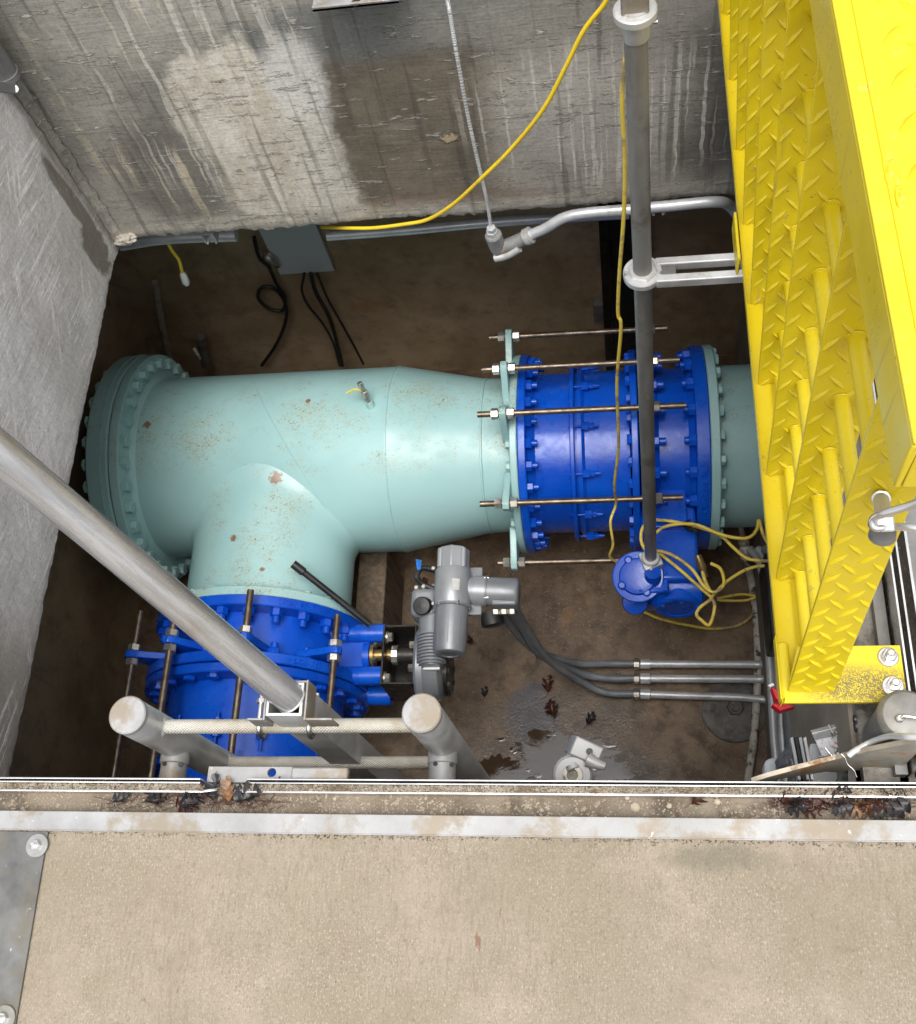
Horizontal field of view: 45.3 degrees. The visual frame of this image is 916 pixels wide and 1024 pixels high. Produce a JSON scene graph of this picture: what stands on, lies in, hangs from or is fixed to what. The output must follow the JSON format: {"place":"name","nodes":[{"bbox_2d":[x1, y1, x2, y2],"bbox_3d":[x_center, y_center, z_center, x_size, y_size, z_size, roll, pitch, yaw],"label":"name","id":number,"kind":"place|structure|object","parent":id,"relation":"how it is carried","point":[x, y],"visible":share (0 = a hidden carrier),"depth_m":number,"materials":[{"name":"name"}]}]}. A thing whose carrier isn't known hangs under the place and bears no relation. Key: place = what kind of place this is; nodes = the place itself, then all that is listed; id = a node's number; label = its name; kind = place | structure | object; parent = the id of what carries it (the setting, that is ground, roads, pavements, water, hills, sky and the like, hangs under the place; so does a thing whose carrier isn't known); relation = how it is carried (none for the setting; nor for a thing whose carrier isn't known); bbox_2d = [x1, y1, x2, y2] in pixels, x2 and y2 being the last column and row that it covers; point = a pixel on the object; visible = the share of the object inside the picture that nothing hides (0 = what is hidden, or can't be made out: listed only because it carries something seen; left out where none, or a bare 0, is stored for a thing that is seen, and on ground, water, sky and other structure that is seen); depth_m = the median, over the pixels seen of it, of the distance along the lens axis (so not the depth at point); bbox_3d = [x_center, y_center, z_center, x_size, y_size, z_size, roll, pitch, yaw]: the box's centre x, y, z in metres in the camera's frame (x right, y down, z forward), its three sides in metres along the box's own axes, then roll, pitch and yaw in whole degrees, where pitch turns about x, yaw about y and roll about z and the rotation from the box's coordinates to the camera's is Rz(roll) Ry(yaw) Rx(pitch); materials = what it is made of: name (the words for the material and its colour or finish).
{"place":"outdoors","nodes":[
{"label":"outdoors","id":0,"kind":"place"},
{"bbox_2d":[0,93,118,776],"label":"wall","id":1,"kind":"structure","parent":0,"point":[59,249],"depth_m":3.06,"materials":[{"name":"grey concrete"}]},
{"bbox_2d":[0,43,20,93],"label":"corner pipe","id":2,"kind":"object","parent":1,"relation":"attached to","point":[10,73],"visible":1,"depth_m":2.84,"materials":[{"name":"metal"}]},
{"bbox_2d":[114,233,136,245],"bbox_3d":[-1.091,-0.888,3.573,0.107,0.040,0.051,-2,65,9],"label":"corner mortar","id":3,"kind":"object","parent":1,"relation":"attached to","point":[126,239],"visible":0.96,"depth_m":3.56,"materials":[{"name":"concrete"}]},
{"bbox_2d":[9,285,158,777],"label":"room left wall","id":4,"kind":"structure","parent":0,"point":[92,606],"depth_m":4.68,"materials":[{"name":"concrete"}]},
{"bbox_2d":[0,0,734,237],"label":"wall","id":5,"kind":"structure","parent":0,"point":[173,117],"depth_m":3.03,"materials":[{"name":"concrete"}]},
{"bbox_2d":[15,78,121,241],"bbox_3d":[-1.151,-1.029,3.275,0.045,0.700,0.015,-42,66,-11],"label":"corner fillet","id":6,"kind":"object","parent":5,"relation":"attached to","point":[27,99],"visible":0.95,"depth_m":3.24,"materials":[{"name":"concrete"}]},
{"bbox_2d":[119,230,237,250],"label":"conduit","id":7,"kind":"object","parent":5,"relation":"attached to","point":[181,238],"visible":0.59,"depth_m":3.83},
{"bbox_2d":[167,244,189,285],"bbox_3d":[-1.042,-0.921,4.057,0.045,0.265,0.030,-2,65,9],"label":"plug lead","id":8,"kind":"object","parent":7,"relation":"hanging from","point":[185,280],"visible":0.84,"depth_m":4.09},
{"bbox_2d":[201,231,218,244],"bbox_3d":[-0.824,-1.031,3.717,0.041,0.050,0.270,-2,65,9],"label":"clamp","id":9,"kind":"object","parent":5,"relation":"attached to","point":[205,235],"visible":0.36,"depth_m":3.66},
{"bbox_2d":[312,0,399,11],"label":"wall bracket","id":10,"kind":"object","parent":5,"relation":"attached to","point":[322,5],"depth_m":2.60,"materials":[{"name":"metal"}]},
{"bbox_2d":[321,0,609,229],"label":"extension cord","id":11,"kind":"object","parent":5,"relation":"hanging from","point":[597,12],"visible":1,"depth_m":2.94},
{"bbox_2d":[326,212,628,240],"bbox_3d":[0.061,-1.044,3.985,1.109,0.047,0.035,-2,65,9],"label":"conduit","id":12,"kind":"object","parent":5,"relation":"attached to","point":[479,223],"visible":0.72,"depth_m":3.98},
{"bbox_2d":[528,196,736,238],"bbox_3d":[0.549,-0.881,3.340,0.672,0.188,0.075,-6,64,7],"label":"bent conduit","id":13,"kind":"object","parent":5,"relation":"attached to","point":[728,205],"visible":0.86,"depth_m":3.28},
{"bbox_2d":[485,224,535,261],"bbox_3d":[0.165,-0.846,3.429,0.158,0.139,0.062,-2,65,9],"label":"conduit elbow","id":14,"kind":"object","parent":13,"relation":"attached to","point":[501,248],"visible":0.98,"depth_m":3.42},
{"bbox_2d":[445,0,491,226],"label":"armoured cable","id":15,"kind":"object","parent":14,"relation":"attached to","point":[453,34],"visible":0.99,"depth_m":2.94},
{"bbox_2d":[355,552,403,665],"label":"support pier","id":16,"kind":"structure","parent":0,"point":[380,589],"depth_m":4.76,"materials":[{"name":"concrete"}]},
{"bbox_2d":[108,329,528,621],"bbox_3d":[-0.513,-0.099,4.601,1.597,0.999,1.242,-2,65,9],"label":"tee pipe","id":17,"kind":"object","parent":16,"relation":"on","point":[259,484],"visible":0.82,"depth_m":4.31,"materials":[{"name":"metal"}]},
{"bbox_2d":[81,354,145,526],"bbox_3d":[-1.373,-0.186,4.793,0.144,0.991,0.991,-2,65,9],"label":"blind flange","id":18,"kind":"object","parent":17,"relation":"attached to","point":[94,463],"visible":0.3,"depth_m":4.33,"materials":[{"name":"green paint"}]},
{"bbox_2d":[124,594,393,705],"bbox_3d":[-0.659,0.586,4.263,1.104,0.953,0.290,-2,65,9],"label":"branch valve","id":19,"kind":"object","parent":17,"relation":"attached to","point":[290,632],"visible":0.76,"depth_m":4.05,"materials":[{"name":"blue paint"}]},
{"bbox_2d":[109,589,368,780],"bbox_3d":[-0.796,1.067,4.063,0.860,0.944,1.315,-2,65,9],"label":"branch coupling","id":20,"kind":"object","parent":19,"relation":"attached to","point":[213,690],"visible":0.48,"depth_m":3.93,"materials":[{"name":"blue paint"}]},
{"bbox_2d":[291,560,371,626],"bbox_3d":[-0.472,0.306,4.093,0.330,0.215,0.033,31,74,21],"label":"probe cable","id":21,"kind":"object","parent":19,"relation":"attached to","point":[298,567],"visible":1,"depth_m":4.08,"materials":[{"name":"black rubber"}]},
{"bbox_2d":[380,625,418,700],"bbox_3d":[-0.204,0.577,4.183,0.129,0.236,0.230,-2,65,9],"label":"mounting bracket","id":22,"kind":"object","parent":19,"relation":"attached to","point":[396,678],"visible":0.79,"depth_m":4.13,"materials":[{"name":"metal"}]},
{"bbox_2d":[413,613,455,700],"bbox_3d":[-0.085,0.554,4.119,0.123,0.354,0.349,-2,65,9],"label":"gearbox","id":23,"kind":"object","parent":22,"relation":"attached to","point":[433,674],"visible":0.66,"depth_m":4.00,"materials":[{"name":"grey paint"}]},
{"bbox_2d":[411,545,520,658],"bbox_3d":[0.026,0.335,4.021,0.405,0.190,0.406,-2,65,9],"label":"electric actuator","id":24,"kind":"object","parent":23,"relation":"on","point":[456,594],"visible":1,"depth_m":3.98,"materials":[{"name":"grey paint"}]},
{"bbox_2d":[346,381,374,409],"bbox_3d":[-0.372,-0.455,4.268,0.105,0.128,0.058,23,71,19],"label":"pressure tap","id":25,"kind":"object","parent":17,"relation":"on","point":[369,403],"visible":1,"depth_m":4.25,"materials":[{"name":"green paint"}]},
{"bbox_2d":[477,324,685,567],"bbox_3d":[0.514,-0.221,4.447,0.770,0.908,0.914,-2,65,9],"label":"pipe coupling","id":26,"kind":"object","parent":17,"relation":"attached to","point":[566,438],"visible":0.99,"depth_m":4.21,"materials":[{"name":"blue paint"}]},
{"bbox_2d":[612,345,710,617],"bbox_3d":[0.792,-0.134,4.357,0.374,0.919,1.132,-2,65,9],"label":"butterfly valve","id":27,"kind":"object","parent":26,"relation":"attached to","point":[683,451],"visible":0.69,"depth_m":4.12,"materials":[{"name":"blue paint"}]},
{"bbox_2d":[608,56,626,562],"bbox_3d":[0.446,-0.389,3.096,0.054,2.452,0.212,21,70,18],"label":"extension cord","id":28,"kind":"object","parent":27,"relation":"attached to","point":[624,144],"visible":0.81,"depth_m":2.80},
{"bbox_2d":[613,0,662,570],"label":"valve stem","id":29,"kind":"object","parent":27,"relation":"on","point":[634,20],"visible":0.98,"depth_m":2.33,"materials":[{"name":"metal"}]},
{"bbox_2d":[659,553,763,626],"bbox_3d":[0.916,0.289,3.978,0.403,0.012,0.269,6,66,12],"label":"extension cord","id":30,"kind":"object","parent":29,"relation":"attached to","point":[703,590],"visible":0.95,"depth_m":3.98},
{"bbox_2d":[656,519,766,543],"bbox_3d":[0.925,0.083,4.007,0.418,0.012,0.115,-2,65,9],"label":"extension cord","id":31,"kind":"object","parent":29,"relation":"attached to","point":[758,525],"visible":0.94,"depth_m":4.00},
{"bbox_2d":[639,525,725,593],"bbox_3d":[0.814,0.168,4.013,0.384,0.047,0.107,36,75,22],"label":"extension cord","id":32,"kind":"object","parent":27,"relation":"on","point":[691,568],"visible":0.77,"depth_m":3.96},
{"bbox_2d":[694,554,710,589],"bbox_3d":[0.888,0.216,3.955,0.032,0.054,0.140,-18,64,1],"label":"cord plug","id":33,"kind":"object","parent":32,"relation":"on","point":[701,564],"visible":1,"depth_m":3.96,"materials":[{"name":"gold metal"}]},
{"bbox_2d":[656,518,767,562],"bbox_3d":[0.936,0.095,4.032,0.442,0.012,0.056,24,71,19],"label":"extension cord","id":34,"kind":"object","parent":27,"relation":"on","point":[732,546],"visible":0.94,"depth_m":4.01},
{"bbox_2d":[109,194,743,376],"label":"room back wall","id":35,"kind":"structure","parent":0,"point":[447,300],"depth_m":5.05,"materials":[{"name":"concrete"}]},
{"bbox_2d":[151,280,172,358],"bbox_3d":[-1.395,-0.897,5.187,0.202,0.611,0.031,-2,65,9],"label":"drain pipe","id":36,"kind":"object","parent":35,"relation":"attached to","point":[160,315],"visible":0.99,"depth_m":5.13,"materials":[{"name":"metal"}]},
{"bbox_2d":[193,333,210,368],"bbox_3d":[-1.220,-0.766,5.290,0.091,0.286,0.132,-37,65,-8],"label":"wall valve","id":37,"kind":"object","parent":35,"relation":"attached to","point":[202,355],"depth_m":5.26,"materials":[{"name":"metal"}]},
{"bbox_2d":[258,224,334,274],"bbox_3d":[-0.697,-1.159,4.661,0.250,0.424,0.035,-2,65,9],"label":"electrical enclosure","id":38,"kind":"object","parent":35,"relation":"attached to","point":[296,249],"visible":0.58,"depth_m":4.69,"materials":[{"name":"grey paint"}]},
{"bbox_2d":[252,236,288,366],"bbox_3d":[-0.915,-0.942,5.050,0.300,0.976,0.017,-2,65,9],"label":"cable","id":39,"kind":"object","parent":38,"relation":"hanging from","point":[279,291],"visible":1,"depth_m":4.97,"materials":[{"name":"black rubber"}]},
{"bbox_2d":[263,252,280,268],"bbox_3d":[-0.804,-1.084,4.734,0.060,0.093,0.048,-2,65,9],"label":"cable gland","id":40,"kind":"object","parent":38,"relation":"attached to","point":[270,258],"visible":1,"depth_m":4.71,"materials":[{"name":"metal"}]},
{"bbox_2d":[258,224,334,274],"bbox_3d":[-0.697,-1.148,4.656,0.250,0.424,0.011,-2,65,9],"label":"door","id":41,"kind":"structure","parent":38,"relation":"in","point":[301,249],"depth_m":4.69,"materials":[{"name":"grey paint"}]},
{"bbox_2d":[301,272,339,365],"bbox_3d":[-0.638,-0.882,5.108,0.062,0.743,0.012,-2,65,9],"label":"cable","id":42,"kind":"object","parent":38,"relation":"hanging from","point":[314,312],"visible":0.96,"depth_m":5.06,"materials":[{"name":"black rubber"}]},
{"bbox_2d":[309,272,343,366],"bbox_3d":[-0.600,-0.873,5.054,0.064,0.733,0.019,-2,65,9],"label":"cable","id":43,"kind":"object","parent":38,"relation":"hanging from","point":[326,311],"visible":1,"depth_m":5.00,"materials":[{"name":"black rubber"}]},
{"bbox_2d":[316,272,364,364],"bbox_3d":[-0.530,-0.866,4.991,0.050,0.718,0.012,-2,65,9],"label":"cable","id":44,"kind":"object","parent":38,"relation":"hanging from","point":[337,316],"visible":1,"depth_m":4.96,"materials":[{"name":"black rubber"}]},
{"bbox_2d":[593,298,603,321],"bbox_3d":[0.646,-0.927,5.045,0.045,0.130,0.039,-2,65,9],"label":"switch box","id":45,"kind":"object","parent":35,"relation":"attached to","point":[598,308],"visible":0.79,"depth_m":5.01,"materials":[{"name":"metal"}]},
{"bbox_2d":[598,201,635,370],"bbox_3d":[0.691,-1.150,4.548,0.208,2.015,0.049,-2,65,9],"label":"cable trough","id":46,"kind":"object","parent":35,"relation":"attached to","point":[627,311],"visible":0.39,"depth_m":4.86,"materials":[{"name":"black metal"}]},
{"bbox_2d":[117,356,767,780],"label":"pit floor","id":47,"kind":"structure","parent":0,"point":[701,754],"depth_m":4.85,"materials":[{"name":"concrete"}]},
{"bbox_2d":[479,754,533,779],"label":"puddle","id":48,"kind":"object","parent":47,"relation":"on","point":[497,767],"visible":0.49,"depth_m":4.70,"materials":[{"name":"brown liquid"}]},
{"bbox_2d":[515,729,621,779],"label":"puddle","id":49,"kind":"object","parent":47,"relation":"on","point":[543,754],"visible":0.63,"depth_m":4.70,"materials":[{"name":"grey liquid"}]},
{"bbox_2d":[395,550,756,774],"bbox_3d":[0.501,0.641,4.862,1.667,0.003,1.075,-2,65,9],"label":"floor debris","id":50,"kind":"object","parent":47,"relation":"on","point":[593,671],"visible":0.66,"depth_m":4.83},
{"bbox_2d":[552,735,606,779],"bbox_3d":[0.212,0.443,1.903,0.083,0.070,0.105,25,71,19],"label":"pipe clamp","id":51,"kind":"object","parent":47,"relation":"on","point":[580,760],"visible":0.85,"depth_m":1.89,"materials":[{"name":"metal"}]},
{"bbox_2d":[592,756,634,779],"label":"puddle","id":52,"kind":"object","parent":47,"relation":"on","point":[619,771],"visible":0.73,"depth_m":4.62,"materials":[{"name":"grey liquid"}]},
{"bbox_2d":[503,614,761,669],"bbox_3d":[0.756,0.487,4.357,1.105,0.916,0.079,-3,65,8],"label":"steel conduit","id":53,"kind":"object","parent":47,"relation":"on","point":[635,663],"visible":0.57,"depth_m":4.71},
{"bbox_2d":[509,615,763,683],"bbox_3d":[0.770,0.534,4.332,1.085,0.919,0.063,1,65,10],"label":"steel conduit","id":54,"kind":"object","parent":47,"relation":"on","point":[642,678],"visible":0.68,"depth_m":4.68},
{"bbox_2d":[515,605,764,703],"bbox_3d":[0.777,0.590,4.304,1.072,0.917,0.090,6,66,12],"label":"steel conduit","id":55,"kind":"object","parent":47,"relation":"on","point":[635,693],"visible":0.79,"depth_m":4.64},
{"bbox_2d":[644,611,751,629],"bbox_3d":[1.103,0.463,4.827,0.555,0.013,0.130,-8,64,6],"label":"extension cord","id":56,"kind":"object","parent":47,"relation":"on","point":[697,626],"visible":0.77,"depth_m":4.81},
{"bbox_2d":[701,683,764,742],"bbox_3d":[1.168,0.837,4.640,0.270,0.040,0.270,-2,65,9],"label":"floor cover","id":57,"kind":"object","parent":47,"relation":"on","point":[728,721],"visible":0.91,"depth_m":4.63,"materials":[{"name":"metal"}]},
{"bbox_2d":[717,593,755,601],"bbox_3d":[1.208,0.372,4.762,0.167,0.012,0.041,-2,65,9],"label":"extension cord","id":58,"kind":"object","parent":47,"relation":"on","point":[722,599],"visible":1,"depth_m":4.76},
{"bbox_2d":[743,562,761,780],"bbox_3d":[1.229,0.714,4.564,0.092,0.244,1.051,1,65,10],"label":"hose","id":59,"kind":"object","parent":47,"relation":"on","point":[752,749],"visible":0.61,"depth_m":4.64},
{"bbox_2d":[0,830,915,1023],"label":"deck","id":60,"kind":"structure","parent":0,"point":[183,928],"depth_m":1.61,"materials":[{"name":"concrete"}]},
{"bbox_2d":[0,831,48,1023],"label":"deck plate","id":61,"kind":"object","parent":60,"relation":"on","point":[22,855],"visible":1,"depth_m":1.72,"materials":[{"name":"grey metal"}]},
{"bbox_2d":[21,830,915,849],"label":"edge grit","id":62,"kind":"object","parent":60,"relation":"on","point":[606,841],"visible":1,"depth_m":1.66,"materials":[{"name":"concrete"}]},
{"bbox_2d":[0,793,915,819],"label":"gutter","id":63,"kind":"object","parent":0,"point":[611,803],"depth_m":1.71,"materials":[{"name":"concrete"}]},
{"bbox_2d":[0,777,220,794],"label":"hatch rail","id":64,"kind":"object","parent":63,"relation":"on","point":[89,780],"visible":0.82,"depth_m":1.79,"materials":[{"name":"metal"}]},
{"bbox_2d":[106,789,130,803],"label":"oak leaf","id":65,"kind":"object","parent":63,"relation":"on","point":[115,799],"visible":1,"depth_m":1.78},
{"bbox_2d":[168,792,205,810],"bbox_3d":[-0.433,0.465,1.762,0.064,0.016,0.034,-11,78,-7],"label":"oak leaf","id":66,"kind":"object","parent":63,"relation":"on","point":[201,796],"visible":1,"depth_m":1.76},
{"bbox_2d":[179,791,204,807],"bbox_3d":[-0.427,0.463,1.758,0.050,0.012,0.027,7,76,15],"label":"oak leaf","id":67,"kind":"object","parent":63,"relation":"on","point":[189,799],"visible":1,"depth_m":1.76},
{"bbox_2d":[228,780,262,804],"bbox_3d":[-0.341,0.451,1.742,0.072,0.024,0.038,-25,48,9],"label":"oak leaf","id":68,"kind":"object","parent":63,"relation":"on","point":[239,797],"visible":1,"depth_m":1.75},
{"bbox_2d":[109,693,490,783],"bbox_3d":[-0.093,0.951,3.083,0.570,2.909,0.253,-2,65,9],"label":"ladder","id":69,"kind":"object","parent":63,"relation":"attached to","point":[180,746],"visible":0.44,"depth_m":1.89,"materials":[{"name":"metal"}]},
{"bbox_2d":[0,427,407,778],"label":"climbing post","id":70,"kind":"object","parent":69,"relation":"attached to","point":[285,699],"visible":0.94,"depth_m":1.62,"materials":[{"name":"metal"}]},
{"bbox_2d":[0,811,915,842],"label":"edging strip","id":71,"kind":"object","parent":63,"relation":"on","point":[837,830],"visible":0.88,"depth_m":1.67,"materials":[{"name":"metal"}]},
{"bbox_2d":[0,794,915,819],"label":"gutter grit","id":72,"kind":"object","parent":63,"relation":"on","point":[507,802],"visible":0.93,"depth_m":1.70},
{"bbox_2d":[94,793,915,815],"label":"twigs","id":73,"kind":"object","parent":63,"relation":"on","point":[773,803],"visible":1,"depth_m":1.75,"materials":[{"name":"brown plant"}]},
{"bbox_2d":[231,778,915,799],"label":"hatch rail","id":74,"kind":"object","parent":63,"relation":"on","point":[421,783],"visible":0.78,"depth_m":1.68,"materials":[{"name":"metal"}]},
{"bbox_2d":[207,767,349,794],"bbox_3d":[-0.291,0.442,1.768,0.236,0.030,0.060,-2,65,9],"label":"hinge bracket","id":75,"kind":"object","parent":74,"relation":"attached to","point":[237,775],"visible":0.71,"depth_m":1.77,"materials":[{"name":"metal"}]},
{"bbox_2d":[203,773,220,811],"bbox_3d":[-0.394,0.448,1.763,0.035,0.016,0.066,-14,54,17],"label":"oak leaf","id":76,"kind":"object","parent":75,"relation":"on","point":[213,784],"visible":1,"depth_m":1.77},
{"bbox_2d":[217,775,234,810],"bbox_3d":[-0.366,0.449,1.758,0.030,0.013,0.053,-27,64,-4],"label":"oak leaf","id":77,"kind":"object","parent":75,"relation":"on","point":[227,791],"visible":1,"depth_m":1.76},
{"bbox_2d":[0,782,915,795],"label":"metal edge frame","id":78,"kind":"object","parent":74,"relation":"on","point":[626,790],"depth_m":1.69,"materials":[{"name":"metal"}]},
{"bbox_2d":[832,784,852,801],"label":"oak leaf","id":79,"kind":"object","parent":74,"relation":"on","point":[847,791],"visible":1,"depth_m":1.61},
{"bbox_2d":[786,802,805,817],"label":"oak leaf","id":80,"kind":"object","parent":63,"relation":"on","point":[790,810],"visible":1,"depth_m":1.62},
{"bbox_2d":[818,790,847,806],"bbox_3d":[0.543,0.422,1.611,0.056,0.019,0.030,4,38,27],"label":"oak leaf","id":81,"kind":"object","parent":63,"relation":"on","point":[825,800],"visible":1,"depth_m":1.61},
{"bbox_2d":[831,800,854,818],"bbox_3d":[0.568,0.431,1.605,0.052,0.008,0.028,-17,80,-11],"label":"oak leaf","id":82,"kind":"object","parent":63,"relation":"on","point":[842,809],"visible":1,"depth_m":1.61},
{"bbox_2d":[858,798,882,816],"bbox_3d":[0.608,0.428,1.601,0.052,0.017,0.028,-9,90,-3],"label":"oak leaf","id":83,"kind":"object","parent":63,"relation":"on","point":[871,806],"visible":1,"depth_m":1.60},
{"bbox_2d":[886,798,915,818],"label":"oak leaf","id":84,"kind":"object","parent":63,"relation":"on","point":[905,805],"visible":1,"depth_m":1.59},
{"bbox_2d":[735,293,771,758],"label":"room right wall","id":85,"kind":"structure","parent":0,"point":[742,355],"depth_m":4.74,"materials":[{"name":"concrete"}]},
{"bbox_2d":[623,253,742,290],"bbox_3d":[0.545,-0.556,2.513,0.330,0.034,0.089,-2,65,9],"label":"stem guide","id":86,"kind":"object","parent":85,"relation":"attached to","point":[662,274],"visible":0.74,"depth_m":2.51,"materials":[{"name":"metal"}]},
{"bbox_2d":[701,344,764,549],"bbox_3d":[1.118,-0.263,4.416,0.255,0.824,0.824,-2,65,9],"label":"wall pipe","id":87,"kind":"object","parent":85,"relation":"attached to","point":[736,496],"depth_m":4.12,"materials":[{"name":"metal"}]},
{"bbox_2d":[738,527,751,562],"bbox_3d":[1.201,0.136,4.606,0.051,0.172,0.119,-20,64,0],"label":"drain valve","id":88,"kind":"object","parent":87,"relation":"attached to","point":[743,545],"visible":0.7,"depth_m":4.59,"materials":[{"name":"metal"}]},
{"bbox_2d":[747,546,781,780],"bbox_3d":[1.200,0.713,4.233,0.067,0.135,1.299,-2,65,9],"label":"wall conduit","id":89,"kind":"object","parent":85,"relation":"attached to","point":[772,713],"depth_m":4.16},
{"bbox_2d":[759,553,774,656],"bbox_3d":[1.157,0.339,4.004,0.072,0.202,0.338,-2,65,9],"label":"pipe","id":90,"kind":"object","parent":85,"relation":"attached to","point":[767,610],"visible":0.38,"depth_m":3.96,"materials":[{"name":"black metal"}]},
{"bbox_2d":[755,546,787,780],"bbox_3d":[1.203,0.695,4.129,0.063,0.133,1.268,-2,65,9],"label":"wall conduit","id":91,"kind":"object","parent":85,"relation":"attached to","point":[779,716],"depth_m":4.03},
{"bbox_2d":[761,545,795,781],"bbox_3d":[1.198,0.672,4.006,0.076,0.148,1.235,-2,65,9],"label":"wall conduit","id":92,"kind":"object","parent":85,"relation":"attached to","point":[786,726],"depth_m":3.90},
{"bbox_2d":[775,737,813,781],"bbox_3d":[0.562,0.417,1.841,0.051,0.072,0.078,-2,65,9],"label":"metal bracket","id":93,"kind":"object","parent":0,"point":[795,751],"visible":0.73,"depth_m":1.83,"materials":[{"name":"metal"}]},
{"bbox_2d":[788,540,915,781],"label":"slab","id":94,"kind":"structure","parent":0,"point":[807,720],"depth_m":1.96,"materials":[{"name":"concrete"}]},
{"bbox_2d":[762,758,777,780],"bbox_3d":[0.556,0.462,1.953,0.027,0.050,0.041,-2,65,9],"label":"switch housing","id":95,"kind":"object","parent":94,"relation":"attached to","point":[769,765],"visible":0.46,"depth_m":1.94,"materials":[{"name":"grey paint"}]},
{"bbox_2d":[768,683,794,713],"bbox_3d":[0.594,0.350,2.038,0.025,0.050,0.058,-44,66,-11],"label":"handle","id":96,"kind":"object","parent":94,"relation":"attached to","point":[778,709],"visible":0.89,"depth_m":2.03,"materials":[{"name":"red plastic"}]},
{"bbox_2d":[804,744,836,781],"bbox_3d":[0.646,0.443,1.902,0.098,0.050,0.073,-2,65,9],"label":"control box","id":97,"kind":"object","parent":94,"relation":"on","point":[814,752],"visible":0.12,"depth_m":1.88,"materials":[{"name":"grey paint"}]},
{"bbox_2d":[812,725,838,757],"bbox_3d":[0.637,0.393,1.859,0.061,0.044,0.066,-9,64,5],"label":"parts bag","id":98,"kind":"object","parent":97,"relation":"on","point":[828,746],"visible":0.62,"depth_m":1.86,"materials":[{"name":"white plastic"}]},
{"bbox_2d":[842,491,899,781],"bbox_3d":[0.685,-0.443,2.089,0.053,0.023,1.937,-2,65,9],"label":"ledge","id":99,"kind":"object","parent":94,"relation":"on","point":[863,713],"depth_m":1.73,"materials":[{"name":"concrete"}]},
{"bbox_2d":[836,770,908,781],"bbox_3d":[0.680,0.488,1.864,0.090,0.350,0.090,-2,65,9],"label":"spring housing","id":100,"kind":"object","parent":94,"relation":"on","point":[849,776],"visible":0.04,"depth_m":1.72,"materials":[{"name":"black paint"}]},
{"bbox_2d":[856,378,915,777],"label":"side frame","id":101,"kind":"object","parent":94,"relation":"on","point":[893,606],"visible":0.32,"depth_m":1.75,"materials":[{"name":"metal"}]},
{"bbox_2d":[718,0,915,706],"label":"staircase","id":102,"kind":"structure","parent":101,"relation":"on","point":[821,100],"depth_m":1.38,"materials":[{"name":"metal"}]},
{"bbox_2d":[868,490,915,545],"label":"handrail","id":103,"kind":"object","parent":102,"relation":"attached to","point":[883,526],"visible":1,"depth_m":1.10,"materials":[{"name":"metal"}]},
{"bbox_2d":[750,733,915,780],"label":"lift arm","id":104,"kind":"object","parent":101,"relation":"attached to","point":[901,750],"visible":0.98,"depth_m":1.65},
{"bbox_2d":[862,690,915,745],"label":"spring tube","id":105,"kind":"object","parent":94,"relation":"on","point":[895,712],"visible":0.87,"depth_m":1.59,"materials":[{"name":"metal"}]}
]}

